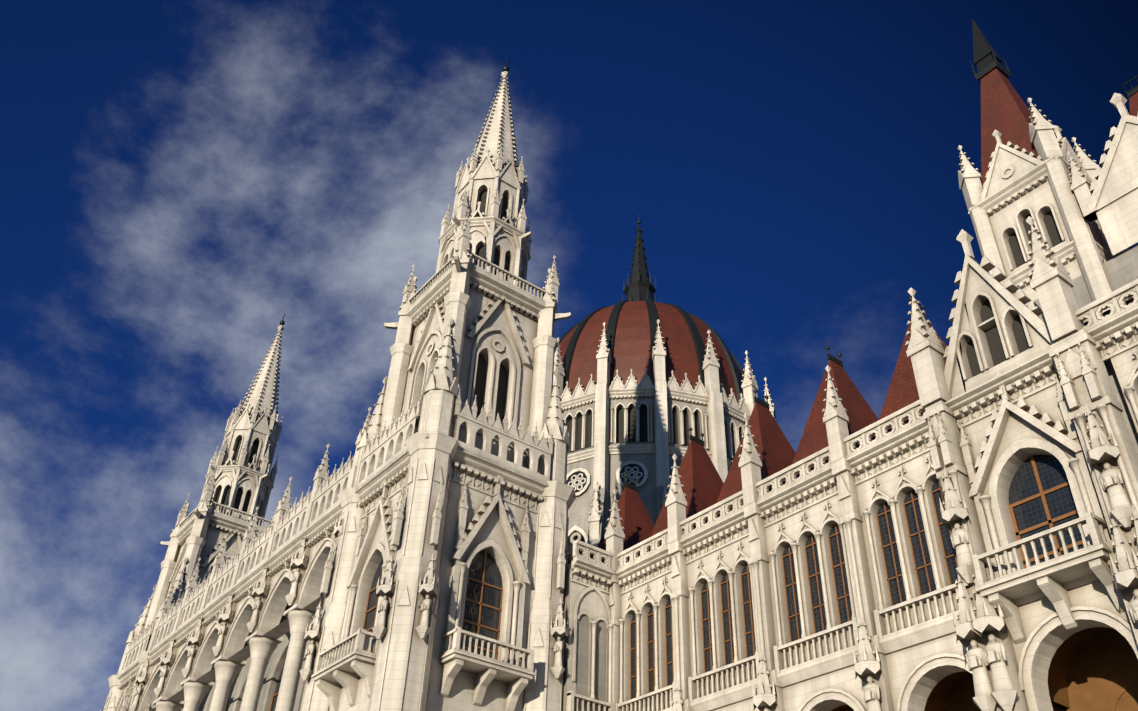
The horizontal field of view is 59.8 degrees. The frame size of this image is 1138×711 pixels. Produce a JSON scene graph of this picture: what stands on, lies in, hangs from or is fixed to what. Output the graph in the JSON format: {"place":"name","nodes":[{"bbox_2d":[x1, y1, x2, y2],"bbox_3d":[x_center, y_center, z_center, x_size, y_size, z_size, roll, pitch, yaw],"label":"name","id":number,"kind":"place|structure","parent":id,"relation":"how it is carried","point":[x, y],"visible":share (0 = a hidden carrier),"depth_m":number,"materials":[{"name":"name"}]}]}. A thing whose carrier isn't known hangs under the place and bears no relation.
{"place":"outdoors","nodes":[
{"label":"outdoors","id":0,"kind":"place"},
{"bbox_2d":[0,0,1137,710],"label":"sky","id":1,"kind":"structure","parent":0,"point":[179,179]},
{"bbox_2d":[553,220,775,568],"bbox_3d":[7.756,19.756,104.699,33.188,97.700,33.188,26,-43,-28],"label":"dome","id":2,"kind":"structure","parent":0,"point":[644,378],"depth_m":99.70,"materials":[{"name":"stone"}]},
{"bbox_2d":[605,289,1066,710],"bbox_3d":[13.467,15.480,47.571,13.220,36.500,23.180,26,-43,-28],"label":"wing","id":3,"kind":"structure","parent":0,"point":[774,571],"depth_m":45.97,"materials":[{"name":"white stone"}]},
{"bbox_2d":[905,19,1137,710],"bbox_3d":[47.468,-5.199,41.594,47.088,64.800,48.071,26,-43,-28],"label":"tower","id":4,"kind":"structure","parent":0,"point":[1031,385],"depth_m":38.12,"materials":[{"name":"stone"}]},
{"label":"ground","id":5,"kind":"structure","parent":0,"visible":0},
{"bbox_2d":[100,313,285,710],"bbox_3d":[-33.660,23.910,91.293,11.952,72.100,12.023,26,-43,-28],"label":"tower","id":6,"kind":"structure","parent":5,"relation":"on","point":[239,483],"depth_m":95.43,"materials":[{"name":"stone"}]},
{"bbox_2d":[129,406,653,710],"bbox_3d":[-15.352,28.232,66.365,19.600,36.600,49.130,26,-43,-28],"label":"facade","id":7,"kind":"structure","parent":5,"relation":"on","point":[228,636],"depth_m":66.36,"materials":[{"name":"stone"}]},
{"bbox_2d":[299,60,575,710],"bbox_3d":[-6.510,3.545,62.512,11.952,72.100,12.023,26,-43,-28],"label":"tower","id":8,"kind":"structure","parent":5,"relation":"on","point":[442,586],"depth_m":54.89,"materials":[{"name":"stone"}]},
{"bbox_2d":[566,540,615,710],"bbox_3d":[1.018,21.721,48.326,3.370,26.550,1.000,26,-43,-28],"label":"return wall","id":9,"kind":"structure","parent":5,"relation":"on","point":[590,577],"depth_m":54.14,"materials":[{"name":"stone"}]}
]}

